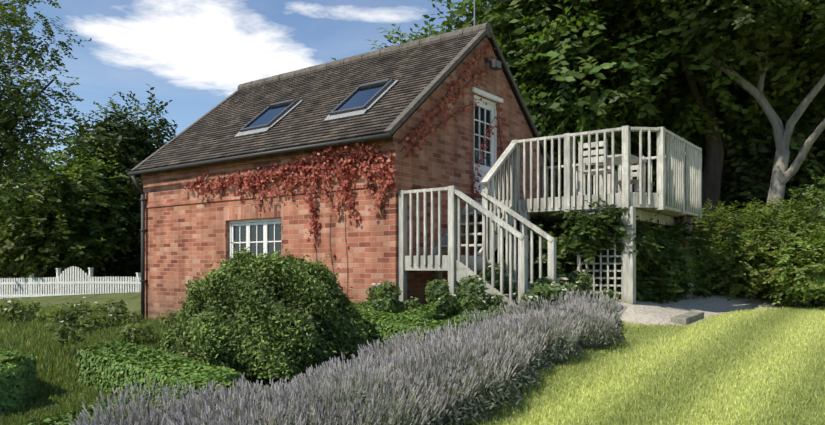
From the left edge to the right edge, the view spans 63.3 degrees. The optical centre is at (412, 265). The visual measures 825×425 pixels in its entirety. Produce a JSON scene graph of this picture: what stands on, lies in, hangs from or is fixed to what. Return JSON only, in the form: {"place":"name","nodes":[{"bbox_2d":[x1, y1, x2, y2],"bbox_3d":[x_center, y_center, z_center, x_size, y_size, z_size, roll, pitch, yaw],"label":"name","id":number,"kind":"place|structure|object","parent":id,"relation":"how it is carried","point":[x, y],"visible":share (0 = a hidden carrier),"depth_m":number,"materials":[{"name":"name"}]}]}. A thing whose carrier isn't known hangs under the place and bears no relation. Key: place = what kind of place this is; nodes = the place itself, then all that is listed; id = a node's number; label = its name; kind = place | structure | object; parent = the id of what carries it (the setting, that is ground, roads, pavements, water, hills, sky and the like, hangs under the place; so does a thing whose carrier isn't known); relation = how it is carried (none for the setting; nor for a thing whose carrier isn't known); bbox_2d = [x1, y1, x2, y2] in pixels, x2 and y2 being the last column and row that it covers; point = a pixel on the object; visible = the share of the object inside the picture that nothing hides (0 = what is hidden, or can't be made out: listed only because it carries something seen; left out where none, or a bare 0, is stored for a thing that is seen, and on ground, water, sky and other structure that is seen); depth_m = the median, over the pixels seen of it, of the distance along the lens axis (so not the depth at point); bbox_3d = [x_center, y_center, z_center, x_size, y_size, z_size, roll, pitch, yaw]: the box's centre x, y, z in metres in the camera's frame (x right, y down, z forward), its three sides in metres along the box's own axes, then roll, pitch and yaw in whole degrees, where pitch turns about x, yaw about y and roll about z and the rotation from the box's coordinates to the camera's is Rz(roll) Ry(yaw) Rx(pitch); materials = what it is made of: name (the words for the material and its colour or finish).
{"place":"outdoors","nodes":[
{"label":"outdoors","id":0,"kind":"place"},
{"bbox_2d":[0,0,488,187],"label":"sky","id":1,"kind":"structure","parent":0,"point":[195,54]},
{"bbox_2d":[0,292,824,424],"bbox_3d":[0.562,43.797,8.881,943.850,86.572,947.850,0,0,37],"label":"ground","id":2,"kind":"structure","parent":0,"point":[645,312],"depth_m":8.06,"materials":[{"name":"green plant"}]},
{"bbox_2d":[0,0,97,198],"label":"tree","id":3,"kind":"object","parent":2,"relation":"on","point":[18,97],"depth_m":20.98,"materials":[{"name":"green plant"}]},
{"bbox_2d":[0,135,140,293],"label":"tree","id":4,"kind":"object","parent":2,"relation":"on","point":[37,208],"depth_m":28.12,"materials":[{"name":"green plant"}]},
{"bbox_2d":[0,266,140,298],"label":"picket fence","id":5,"kind":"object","parent":2,"relation":"on","point":[58,282],"depth_m":26.29,"materials":[{"name":"white paint"}]},
{"bbox_2d":[0,297,182,348],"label":"flowering shrubs","id":6,"kind":"object","parent":2,"relation":"on","point":[76,315],"depth_m":8.88,"materials":[{"name":"green plant"}]},
{"bbox_2d":[18,84,177,288],"bbox_3d":[-14.492,-3.163,32.415,7.739,11.232,8.122,0,0,37],"label":"tree","id":7,"kind":"object","parent":2,"relation":"on","point":[128,144],"depth_m":31.02,"materials":[{"name":"green plant"}]},
{"bbox_2d":[82,379,288,424],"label":"lavender hedge","id":8,"kind":"object","parent":2,"relation":"on","point":[134,406],"visible":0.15,"depth_m":4.36,"materials":[{"name":"purple plant"}]},
{"bbox_2d":[0,314,393,424],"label":"grass","id":9,"kind":"structure","parent":2,"relation":"on","point":[33,337],"depth_m":7.07,"materials":[{"name":"green plant"}]},
{"bbox_2d":[0,297,514,424],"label":"plants","id":10,"kind":"object","parent":2,"relation":"on","point":[15,369],"depth_m":6.00,"materials":[{"name":"green plant"}]},
{"bbox_2d":[157,239,376,385],"bbox_3d":[-1.572,0.856,7.250,2.269,2.223,2.390,0,0,37],"label":"bush","id":11,"kind":"object","parent":2,"relation":"on","point":[234,280],"depth_m":6.53,"materials":[{"name":"green plant"}]},
{"bbox_2d":[143,38,548,318],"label":"building walls","id":12,"kind":"structure","parent":2,"relation":"on","point":[183,242],"depth_m":10.76,"materials":[{"name":"brick"}]},
{"bbox_2d":[223,203,283,220],"bbox_3d":[-2.693,-0.903,11.333,1.550,0.225,0.053,0,0,37],"label":"window lintel","id":13,"kind":"structure","parent":12,"relation":"attached to","point":[253,212],"depth_m":11.28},
{"bbox_2d":[229,218,280,259],"bbox_3d":[-2.648,-0.255,11.394,1.430,1.070,0.050,0,0,37],"label":"window frame","id":14,"kind":"structure","parent":12,"relation":"attached to","point":[249,223],"depth_m":11.47,"materials":[{"name":"white wood"}]},
{"bbox_2d":[234,221,280,255],"bbox_3d":[-2.645,-0.255,11.398,1.330,0.970,0.001,0,0,37],"label":"window glass","id":15,"kind":"object","parent":14,"relation":"in","point":[260,237],"visible":0.4,"depth_m":11.37,"materials":[{"name":"glass"}]},
{"bbox_2d":[127,133,391,317],"bbox_3d":[-2.880,-0.358,11.258,6.560,2.956,0.296,0,0,37],"label":"gutter downpipe","id":16,"kind":"object","parent":12,"relation":"attached to","point":[298,148],"visible":0.98,"depth_m":11.70,"materials":[{"name":"grey"}]},
{"bbox_2d":[141,133,509,207],"bbox_3d":[-1.307,-1.522,13.354,6.382,0.764,5.055,0,0,37],"label":"brick band","id":17,"kind":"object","parent":12,"relation":"attached to","point":[384,144],"depth_m":11.12,"materials":[{"name":"brick"}]},
{"bbox_2d":[135,32,550,176],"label":"roof tiles","id":18,"kind":"object","parent":12,"relation":"on","point":[324,93],"visible":0.42,"depth_m":11.82,"materials":[{"name":"grey tile"}]},
{"bbox_2d":[234,100,302,136],"bbox_3d":[-2.625,-2.682,12.195,0.910,0.718,0.866,0,0,37],"label":"skylight flashing","id":19,"kind":"object","parent":18,"relation":"on","point":[255,131],"visible":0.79,"depth_m":11.90,"materials":[{"name":"grey metal"}]},
{"bbox_2d":[239,99,298,131],"bbox_3d":[-2.612,-2.733,12.213,0.770,0.668,0.774,0,0,37],"label":"rooflight frame","id":20,"kind":"object","parent":18,"relation":"on","point":[293,102],"visible":0.58,"depth_m":12.12,"materials":[{"name":"grey metal"}]},
{"bbox_2d":[246,103,290,127],"bbox_3d":[-2.616,-2.735,12.207,0.660,0.528,0.645,0,0,37],"label":"skylight glass","id":21,"kind":"object","parent":20,"relation":"attached to","point":[268,115],"visible":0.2,"depth_m":12.23,"materials":[{"name":"glass"}]},
{"bbox_2d":[329,78,393,115],"bbox_3d":[-0.823,-2.733,10.882,0.750,0.668,0.774,0,0,37],"label":"rooflight frame","id":22,"kind":"object","parent":18,"relation":"on","point":[388,82],"visible":0.62,"depth_m":10.80,"materials":[{"name":"grey metal"}]},
{"bbox_2d":[336,84,384,110],"bbox_3d":[-0.828,-2.735,10.876,0.640,0.528,0.645,0,0,37],"label":"skylight glass","id":23,"kind":"object","parent":22,"relation":"attached to","point":[361,97],"visible":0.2,"depth_m":10.89,"materials":[{"name":"blue glass"}]},
{"bbox_2d":[324,80,398,120],"bbox_3d":[-0.836,-2.682,10.864,0.890,0.718,0.866,0,0,37],"label":"skylight flashing","id":24,"kind":"object","parent":18,"relation":"on","point":[344,115],"visible":0.79,"depth_m":10.57,"materials":[{"name":"grey metal"}]},
{"bbox_2d":[237,23,492,89],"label":"roof ridge tiles","id":25,"kind":"object","parent":18,"relation":"on","point":[414,44],"visible":0.5,"depth_m":12.82,"materials":[{"name":"grey tile"}]},
{"bbox_2d":[130,26,556,175],"bbox_3d":[-1.299,-2.951,13.382,6.524,2.270,5.459,0,0,37],"label":"bargeboard","id":26,"kind":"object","parent":12,"relation":"attached to","point":[417,101],"depth_m":10.94,"materials":[{"name":"grey wood"}]},
{"bbox_2d":[181,43,509,296],"bbox_3d":[-1.297,-1.491,10.824,6.117,4.655,2.827,0,0,3],"label":"virginia creeper","id":27,"kind":"object","parent":12,"relation":"attached to","point":[293,167],"depth_m":10.33,"materials":[{"name":"red plant"}]},
{"bbox_2d":[472,87,502,201],"bbox_3d":[1.256,-2.000,11.569,0.165,1.940,1.000,0,0,37],"label":"door leaf","id":28,"kind":"object","parent":12,"relation":"attached to","point":[490,106],"visible":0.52,"depth_m":11.66,"materials":[{"name":"white wood"}]},
{"bbox_2d":[475,106,489,166],"bbox_3d":[1.203,-2.240,11.608,0.001,1.000,0.580,0,0,37],"label":"door glass","id":29,"kind":"object","parent":28,"relation":"in","point":[481,133],"visible":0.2,"depth_m":11.60,"materials":[{"name":"glass"}]},
{"bbox_2d":[485,57,500,70],"bbox_3d":[1.356,-3.450,11.406,0.260,0.220,0.200,0,0,37],"label":"security light","id":30,"kind":"object","parent":12,"relation":"attached to","point":[492,65],"visible":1,"depth_m":11.31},
{"bbox_2d":[496,60,500,67],"bbox_3d":[1.462,-3.410,11.328,0.001,0.110,0.170,0,0,37],"label":"floodlight lens","id":31,"kind":"object","parent":30,"relation":"attached to","point":[498,63],"visible":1,"depth_m":11.32,"materials":[{"name":"grey glass"}]},
{"bbox_2d":[170,293,626,424],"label":"lavender hedge","id":32,"kind":"object","parent":2,"relation":"on","point":[506,389],"depth_m":5.16,"materials":[{"name":"plant"}]},
{"bbox_2d":[145,284,628,424],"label":"lavender hedge flower heads","id":33,"kind":"object","parent":32,"relation":"on","point":[567,306],"visible":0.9,"depth_m":5.06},
{"bbox_2d":[0,76,824,297],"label":"background shrubs","id":34,"kind":"object","parent":2,"relation":"on","point":[753,180],"visible":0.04,"depth_m":19.04,"materials":[{"name":"green plant"}]},
{"bbox_2d":[332,15,557,170],"bbox_3d":[2.030,-3.773,25.180,11.354,11.220,10.425,0,0,37],"label":"tree","id":35,"kind":"object","parent":2,"relation":"on","point":[429,31],"depth_m":23.89,"materials":[{"name":"green plant"}]},
{"bbox_2d":[365,263,619,321],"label":"flowering shrubs","id":36,"kind":"object","parent":2,"relation":"on","point":[384,291],"depth_m":8.39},
{"bbox_2d":[409,0,679,196],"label":"tree","id":37,"kind":"object","parent":2,"relation":"on","point":[510,64],"depth_m":18.65,"materials":[{"name":"green plant"}]},
{"bbox_2d":[398,126,701,308],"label":"deck with stairs","id":38,"kind":"structure","parent":2,"relation":"on","point":[668,201],"depth_m":9.51,"materials":[{"name":"white wood"}]},
{"bbox_2d":[577,208,622,301],"bbox_3d":[2.716,-0.090,9.675,0.690,1.520,0.045,0,0,37],"label":"trellis panel","id":39,"kind":"object","parent":38,"relation":"attached to","point":[579,256],"visible":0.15,"depth_m":9.60,"materials":[{"name":"white wood"}]},
{"bbox_2d":[578,141,646,194],"bbox_3d":[3.343,-1.480,11.112,0.800,0.900,2.000,0,0,37],"label":"patio chair","id":40,"kind":"object","parent":38,"relation":"on","point":[634,160],"visible":0.54,"depth_m":10.97,"materials":[{"name":"white wood"}]},
{"bbox_2d":[679,216,693,296],"bbox_3d":[4.650,0.042,11.389,0.265,1.765,0.253,0,0,37],"label":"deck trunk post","id":41,"kind":"object","parent":38,"relation":"attached to","point":[686,219],"visible":0.21,"depth_m":11.29,"materials":[{"name":"wood"}]},
{"bbox_2d":[556,278,567,284],"bbox_3d":[2.332,0.365,9.870,0.320,0.370,0.320,0,0,37],"label":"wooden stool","id":42,"kind":"object","parent":2,"relation":"on","point":[564,279],"visible":0.12,"depth_m":9.82,"materials":[{"name":"beige wood"}]},
{"bbox_2d":[477,198,712,307],"bbox_3d":[2.995,0.006,11.291,3.591,1.923,3.827,0,0,37],"label":"climbing shrub","id":43,"kind":"object","parent":2,"relation":"on","point":[661,276],"visible":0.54,"depth_m":10.04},
{"bbox_2d":[449,0,824,222],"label":"tree","id":44,"kind":"object","parent":2,"relation":"on","point":[791,84],"depth_m":17.35,"materials":[{"name":"green plant"}]},
{"bbox_2d":[454,0,822,221],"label":"tree","id":45,"kind":"object","parent":2,"relation":"on","point":[600,120],"depth_m":17.39,"materials":[{"name":"green plant"}]},
{"bbox_2d":[455,0,824,236],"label":"tree","id":46,"kind":"object","parent":2,"relation":"on","point":[741,53],"depth_m":16.90,"materials":[{"name":"green plant"}]},
{"bbox_2d":[671,311,703,324],"bbox_3d":[3.699,0.737,8.977,0.200,0.198,0.808,0,0,39],"label":"stone step","id":47,"kind":"object","parent":2,"relation":"on","point":[687,318],"visible":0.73,"depth_m":8.79,"materials":[{"name":"stone"}]},
{"bbox_2d":[552,0,824,292],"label":"tree","id":48,"kind":"object","parent":2,"relation":"on","point":[805,38],"depth_m":15.83,"materials":[{"name":"green plant"}]},
{"bbox_2d":[653,168,824,307],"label":"hedge","id":49,"kind":"object","parent":2,"relation":"on","point":[778,253],"visible":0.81,"depth_m":11.34,"materials":[{"name":"green plant"}]},
{"bbox_2d":[458,304,824,424],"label":"lawn grass","id":50,"kind":"structure","parent":0,"point":[628,401],"depth_m":6.14,"materials":[{"name":"green plant"}]},
{"bbox_3d":[-2.547,1.517,3.002,1.597,0.915,4.852,0,0,37],"label":"lavender hedge","id":51,"kind":"object","parent":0,"visible":0},
{"bbox_2d":[69,372,306,424],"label":"lavender flower heads","id":52,"kind":"object","parent":51,"relation":"attached to","point":[153,415],"visible":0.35,"depth_m":4.34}
]}

